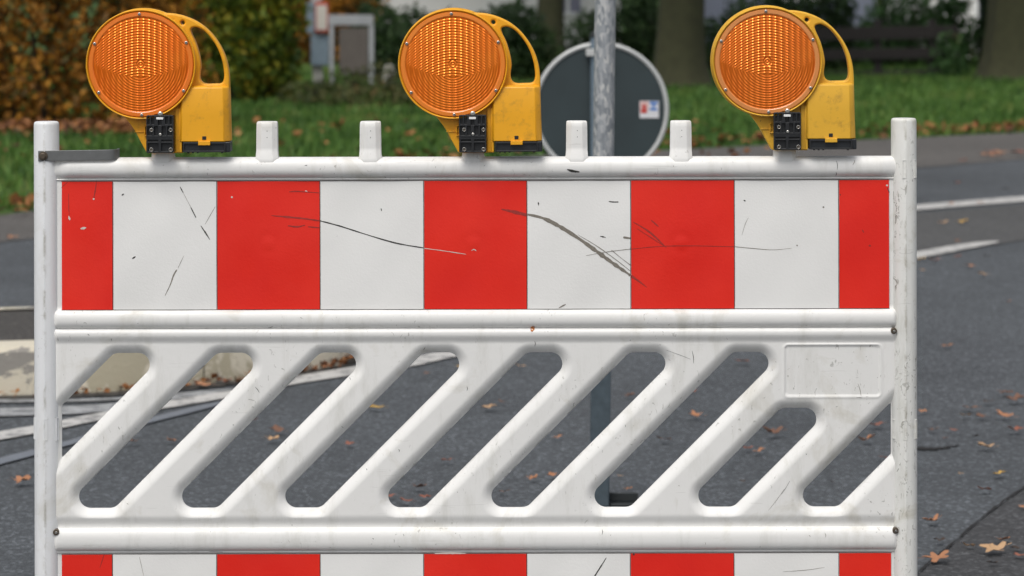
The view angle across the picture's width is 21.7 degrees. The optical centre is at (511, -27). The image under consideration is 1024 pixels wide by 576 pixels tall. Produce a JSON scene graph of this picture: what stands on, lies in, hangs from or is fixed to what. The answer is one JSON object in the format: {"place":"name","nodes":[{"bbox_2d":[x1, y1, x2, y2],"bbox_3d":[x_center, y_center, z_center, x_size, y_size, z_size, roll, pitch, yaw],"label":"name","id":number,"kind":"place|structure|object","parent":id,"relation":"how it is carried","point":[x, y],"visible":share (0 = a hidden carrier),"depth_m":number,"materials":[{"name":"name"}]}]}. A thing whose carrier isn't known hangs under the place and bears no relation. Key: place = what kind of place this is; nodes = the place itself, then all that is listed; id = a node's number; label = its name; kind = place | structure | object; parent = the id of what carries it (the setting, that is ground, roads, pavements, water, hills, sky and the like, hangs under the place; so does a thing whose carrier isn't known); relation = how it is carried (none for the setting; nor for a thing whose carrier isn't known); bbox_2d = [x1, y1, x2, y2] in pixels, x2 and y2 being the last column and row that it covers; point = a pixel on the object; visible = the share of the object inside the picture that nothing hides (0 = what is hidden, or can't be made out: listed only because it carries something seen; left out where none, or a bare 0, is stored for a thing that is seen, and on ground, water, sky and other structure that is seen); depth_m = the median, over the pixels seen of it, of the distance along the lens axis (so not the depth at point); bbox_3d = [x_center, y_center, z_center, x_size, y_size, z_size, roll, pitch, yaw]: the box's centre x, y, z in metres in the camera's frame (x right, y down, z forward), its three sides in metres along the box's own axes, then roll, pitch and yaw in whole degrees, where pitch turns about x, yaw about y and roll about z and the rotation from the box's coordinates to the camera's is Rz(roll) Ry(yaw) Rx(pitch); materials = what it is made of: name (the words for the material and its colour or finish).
{"place":"outdoors","nodes":[
{"label":"outdoors","id":0,"kind":"place"},
{"bbox_2d":[380,0,620,46],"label":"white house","id":1,"kind":"structure","parent":0,"point":[571,7],"depth_m":46.50,"materials":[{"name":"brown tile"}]},
{"bbox_2d":[564,0,584,15],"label":"window","id":2,"kind":"structure","parent":1,"relation":"in","point":[571,7],"depth_m":46.48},
{"bbox_2d":[0,159,1023,575],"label":"road","id":3,"kind":"structure","parent":0,"point":[972,317],"depth_m":8.40,"materials":[{"name":"grey asphalt"}]},
{"bbox_2d":[0,310,33,340],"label":"traffic island","id":4,"kind":"structure","parent":3,"relation":"on","point":[16,325],"depth_m":9.57,"materials":[{"name":"concrete"}]},
{"bbox_2d":[0,307,33,310],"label":"curb","id":5,"kind":"structure","parent":3,"relation":"on","point":[15,308],"depth_m":10.02,"materials":[{"name":"paint"}]},
{"bbox_2d":[13,475,30,482],"bbox_3d":[-1.376,1.406,7.422,0.073,0.016,0.045,-2,12,-10],"label":"fallen leaf","id":6,"kind":"object","parent":3,"relation":"on","point":[18,479],"visible":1,"depth_m":7.42,"materials":[{"name":"orange plant"}]},
{"bbox_2d":[0,397,121,401],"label":"old kerb line","id":7,"kind":"object","parent":3,"relation":"on","point":[68,400],"visible":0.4,"depth_m":8.91,"materials":[{"name":"paint"}]},
{"bbox_2d":[0,401,220,463],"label":"sealant line","id":8,"kind":"object","parent":3,"relation":"on","point":[12,457],"visible":0.44,"depth_m":8.50,"materials":[{"name":"grey asphalt"}]},
{"bbox_2d":[0,388,232,415],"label":"old lane line","id":9,"kind":"object","parent":3,"relation":"on","point":[15,411],"visible":0.61,"depth_m":8.73,"materials":[{"name":"paint"}]},
{"bbox_2d":[0,340,353,395],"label":"kerb","id":10,"kind":"structure","parent":3,"relation":"on","point":[113,372],"depth_m":9.10,"materials":[{"name":"concrete"}]},
{"bbox_2d":[0,354,354,397],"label":"kerb litter","id":11,"kind":"object","parent":3,"relation":"on","point":[334,361],"visible":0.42,"depth_m":9.27,"materials":[{"name":"brown plant"}]},
{"bbox_2d":[0,360,355,398],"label":"gutter dirt","id":12,"kind":"structure","parent":3,"relation":"on","point":[217,384],"depth_m":9.20,"materials":[{"name":"soil"}]},
{"bbox_2d":[197,381,214,385],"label":"fallen leaf","id":13,"kind":"object","parent":3,"relation":"on","point":[202,383],"visible":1,"depth_m":9.17,"materials":[{"name":"orange plant"}]},
{"bbox_2d":[0,352,455,439],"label":"lane line","id":14,"kind":"object","parent":3,"relation":"on","point":[341,372],"visible":0.46,"depth_m":8.97,"materials":[{"name":"paint"}]},
{"bbox_2d":[266,435,278,439],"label":"fallen leaf","id":15,"kind":"object","parent":3,"relation":"on","point":[271,437],"visible":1,"depth_m":8.10,"materials":[{"name":"plant"}]},
{"bbox_2d":[270,425,287,431],"bbox_3d":[-0.719,1.408,8.240,0.071,0.014,0.038,9,15,36],"label":"fallen leaf","id":16,"kind":"object","parent":3,"relation":"on","point":[277,428],"visible":1,"depth_m":8.25,"materials":[{"name":"brown plant"}]},
{"bbox_2d":[34,118,916,575],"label":"road barrier","id":17,"kind":"object","parent":3,"relation":"on","point":[592,272],"visible":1,"depth_m":4.99,"materials":[{"name":"white plastic"}]},
{"bbox_2d":[86,8,231,152],"bbox_3d":[-0.660,0.200,4.989,0.270,0.271,0.074,0,0,0],"label":"warning lamp","id":18,"kind":"object","parent":17,"relation":"attached to","point":[143,68],"visible":1,"depth_m":4.96,"materials":[{"name":"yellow plastic"}]},
{"bbox_2d":[398,8,541,152],"bbox_3d":[-0.079,0.200,4.989,0.270,0.271,0.074,0,0,1],"label":"warning lamp","id":19,"kind":"object","parent":17,"relation":"on","point":[454,67],"visible":1,"depth_m":4.96,"materials":[{"name":"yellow plastic"}]},
{"bbox_2d":[710,5,856,149],"bbox_3d":[0.507,0.195,4.989,0.270,0.271,0.074,0,0,2],"label":"warning lamp","id":20,"kind":"object","parent":17,"relation":"on","point":[767,64],"visible":1,"depth_m":4.96,"materials":[{"name":"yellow plastic"}]},
{"bbox_2d":[590,0,637,506],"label":"steel pole","id":21,"kind":"object","parent":3,"relation":"on","point":[604,95],"visible":0.56,"depth_m":7.12,"materials":[{"name":"grey metal"}]},
{"bbox_2d":[540,32,668,155],"bbox_3d":[0.391,0.853,11.704,0.601,1.194,0.079,0,0,0],"label":"round sign","id":22,"kind":"object","parent":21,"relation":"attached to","point":[641,117],"visible":0.58,"depth_m":11.73,"materials":[{"name":"metal"}]},
{"bbox_2d":[689,410,701,416],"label":"fallen leaf","id":23,"kind":"object","parent":3,"relation":"on","point":[694,413],"visible":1,"depth_m":8.53,"materials":[{"name":"orange plant"}]},
{"bbox_2d":[763,426,786,432],"bbox_3d":[0.810,1.402,8.196,0.092,0.021,0.035,3,10,-36],"label":"fallen leaf","id":24,"kind":"object","parent":3,"relation":"on","point":[777,430],"visible":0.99,"depth_m":8.20,"materials":[{"name":"brown plant"}]},
{"bbox_2d":[857,434,874,439],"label":"fallen leaf","id":25,"kind":"object","parent":3,"relation":"on","point":[869,436],"visible":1,"depth_m":8.08,"materials":[{"name":"brown plant"}]},
{"bbox_2d":[922,514,941,520],"bbox_3d":[1.090,1.407,6.893,0.057,0.015,0.033,-8,-4,-35],"label":"fallen leaf","id":26,"kind":"object","parent":3,"relation":"on","point":[935,518],"visible":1,"depth_m":6.89,"materials":[{"name":"brown plant"}]},
{"bbox_2d":[917,444,959,449],"bbox_3d":[1.272,1.426,8.016,0.197,0.001,0.068,0,0,-17],"label":"asphalt crack","id":27,"kind":"object","parent":3,"relation":"on","point":[927,448],"visible":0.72,"depth_m":8.02,"materials":[{"name":"black asphalt"}]},
{"bbox_2d":[917,489,1023,575],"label":"asphalt patch","id":28,"kind":"object","parent":3,"relation":"on","point":[1004,519],"visible":0.96,"depth_m":6.60,"materials":[{"name":"grey asphalt"}]},
{"bbox_2d":[922,550,948,561],"bbox_3d":[1.016,1.409,6.443,0.081,0.011,0.053,-7,11,9],"label":"fallen leaf","id":29,"kind":"object","parent":28,"relation":"on","point":[934,557],"visible":0.98,"depth_m":6.45,"materials":[{"name":"brown plant"}]},
{"bbox_2d":[917,486,1023,573],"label":"asphalt seam","id":30,"kind":"object","parent":28,"relation":"on","point":[969,527],"visible":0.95,"depth_m":6.87,"materials":[{"name":"black asphalt"}]},
{"bbox_2d":[979,541,1010,551],"bbox_3d":[1.189,1.405,6.538,0.084,0.014,0.055,-7,12,-23],"label":"fallen leaf","id":31,"kind":"object","parent":28,"relation":"on","point":[992,546],"visible":1,"depth_m":6.54,"materials":[{"name":"plant"}]},
{"bbox_2d":[917,204,1023,250],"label":"worn lane","id":32,"kind":"structure","parent":3,"relation":"on","point":[1002,224],"depth_m":15.02,"materials":[{"name":"grey asphalt"}]},
{"bbox_2d":[917,241,997,257],"bbox_3d":[2.030,1.421,13.460,0.167,0.001,1.781,0,0,38],"label":"dash line","id":33,"kind":"object","parent":32,"relation":"on","point":[935,251],"visible":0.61,"depth_m":13.77,"materials":[{"name":"paint"}]},
{"bbox_2d":[917,196,1023,209],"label":"edge line","id":34,"kind":"object","parent":3,"relation":"on","point":[970,202],"visible":0.5,"depth_m":16.54,"materials":[{"name":"paint"}]},
{"bbox_2d":[977,442,994,446],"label":"fallen leaf","id":35,"kind":"object","parent":3,"relation":"on","point":[982,443],"visible":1,"depth_m":7.97,"materials":[{"name":"beige plant"}]},
{"bbox_2d":[997,410,1018,416],"bbox_3d":[1.581,1.409,8.520,0.074,0.013,0.035,9,12,11],"label":"fallen leaf","id":36,"kind":"object","parent":3,"relation":"on","point":[1003,414],"visible":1,"depth_m":8.52,"materials":[{"name":"orange plant"}]},
{"bbox_2d":[1005,393,1023,399],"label":"fallen leaf","id":37,"kind":"object","parent":3,"relation":"on","point":[1017,395],"visible":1,"depth_m":8.84,"materials":[{"name":"brown plant"}]},
{"bbox_2d":[1007,426,1022,430],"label":"fallen leaf","id":38,"kind":"object","parent":3,"relation":"on","point":[1016,427],"visible":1,"depth_m":8.26,"materials":[{"name":"red plant"}]},
{"bbox_2d":[0,132,1023,241],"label":"pavement","id":39,"kind":"structure","parent":0,"point":[940,150],"depth_m":21.22,"materials":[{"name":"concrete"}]},
{"bbox_2d":[0,0,1023,214],"bbox_3d":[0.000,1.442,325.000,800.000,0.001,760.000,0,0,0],"label":"ground","id":40,"kind":"structure","parent":0,"point":[7,211],"depth_m":24.46,"materials":[{"name":"green plant"}]},
{"bbox_2d":[0,0,219,121],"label":"beech hedge","id":41,"kind":"object","parent":40,"relation":"on","point":[69,43],"visible":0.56,"depth_m":24.35,"materials":[{"name":"orange plant"}]},
{"bbox_2d":[86,0,375,58],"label":"background hedge","id":42,"kind":"object","parent":40,"relation":"on","point":[118,1],"depth_m":43.83,"materials":[{"name":"green plant"}]},
{"bbox_2d":[170,0,312,102],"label":"yellow green shrub","id":43,"kind":"object","parent":40,"relation":"on","point":[269,58],"visible":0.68,"depth_m":29.32,"materials":[{"name":"green plant"}]},
{"bbox_2d":[307,0,328,89],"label":"notice post","id":44,"kind":"object","parent":40,"relation":"on","point":[317,16],"visible":0.81,"depth_m":30.91,"materials":[{"name":"grey metal"}]},
{"bbox_2d":[259,0,391,65],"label":"golden shrub","id":45,"kind":"object","parent":40,"relation":"on","point":[336,7],"visible":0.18,"depth_m":39.97,"materials":[{"name":"plant"}]},
{"bbox_2d":[273,57,414,108],"bbox_3d":[-1.647,1.203,29.130,1.822,0.509,3.198,0,0,0],"label":"weedy shrub","id":46,"kind":"object","parent":40,"relation":"on","point":[354,89],"visible":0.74,"depth_m":28.35,"materials":[{"name":"green plant"}]},
{"bbox_2d":[328,15,373,84],"bbox_3d":[-1.990,1.033,33.000,0.561,1.036,0.080,0,0,0],"label":"notice board","id":47,"kind":"object","parent":40,"relation":"on","point":[353,48],"visible":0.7,"depth_m":32.98,"materials":[{"name":"white metal"}]},
{"bbox_2d":[383,65,395,80],"bbox_3d":[-1.472,1.264,32.000,0.158,0.333,0.123,0,0,0],"label":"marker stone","id":48,"kind":"object","parent":40,"relation":"on","point":[387,75],"visible":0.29,"depth_m":31.96,"materials":[{"name":"grey stone"}]},
{"bbox_2d":[349,0,565,80],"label":"dark evergreen shrub","id":49,"kind":"object","parent":40,"relation":"on","point":[389,37],"visible":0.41,"depth_m":34.74,"materials":[{"name":"green plant"}]},
{"bbox_2d":[0,116,1023,210],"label":"leaf litter","id":50,"kind":"object","parent":40,"relation":"on","point":[123,125],"visible":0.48,"depth_m":23.18,"materials":[{"name":"brown plant"}]},
{"bbox_2d":[537,0,565,54],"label":"broadleaf tree","id":51,"kind":"object","parent":40,"relation":"on","point":[553,10],"visible":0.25,"depth_m":42.81,"materials":[{"name":"green plant"}]},
{"bbox_2d":[560,0,658,64],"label":"dark round shrub","id":52,"kind":"object","parent":40,"relation":"on","point":[645,43],"visible":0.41,"depth_m":36.84,"materials":[{"name":"green plant"}]},
{"bbox_2d":[653,0,715,89],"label":"broadleaf tree","id":53,"kind":"object","parent":40,"relation":"on","point":[680,54],"visible":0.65,"depth_m":32.98,"materials":[{"name":"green plant"}]},
{"bbox_2d":[704,0,863,70],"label":"laurel shrub","id":54,"kind":"object","parent":40,"relation":"on","point":[835,17],"visible":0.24,"depth_m":38.14,"materials":[{"name":"green plant"}]},
{"bbox_2d":[815,19,958,75],"bbox_3d":[4.533,1.040,36.545,3.160,0.820,0.150,0,0,0],"label":"bench","id":55,"kind":"object","parent":40,"relation":"on","point":[877,33],"visible":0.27,"depth_m":36.47,"materials":[{"name":"brown wood"}]},
{"bbox_2d":[836,0,981,76],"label":"green garden shrub","id":56,"kind":"object","parent":40,"relation":"on","point":[965,49],"visible":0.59,"depth_m":39.84,"materials":[{"name":"green plant"}]},
{"bbox_2d":[973,0,1023,80],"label":"broadleaf tree","id":57,"kind":"object","parent":40,"relation":"on","point":[1003,51],"visible":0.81,"depth_m":35.18,"materials":[{"name":"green plant"}]},
{"bbox_2d":[704,0,876,47],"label":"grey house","id":58,"kind":"structure","parent":0,"point":[714,8],"depth_m":49.00,"materials":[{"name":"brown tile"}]},
{"bbox_2d":[877,0,980,57],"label":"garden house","id":59,"kind":"structure","parent":0,"point":[974,6],"depth_m":45.50,"materials":[{"name":"white tile"}]},
{"bbox_2d":[974,0,980,51],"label":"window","id":60,"kind":"structure","parent":59,"relation":"in","point":[976,4],"depth_m":45.45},
{"bbox_2d":[974,0,987,63],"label":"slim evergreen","id":61,"kind":"object","parent":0,"point":[981,21],"visible":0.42,"depth_m":39.45,"materials":[{"name":"green plant"}]}
]}

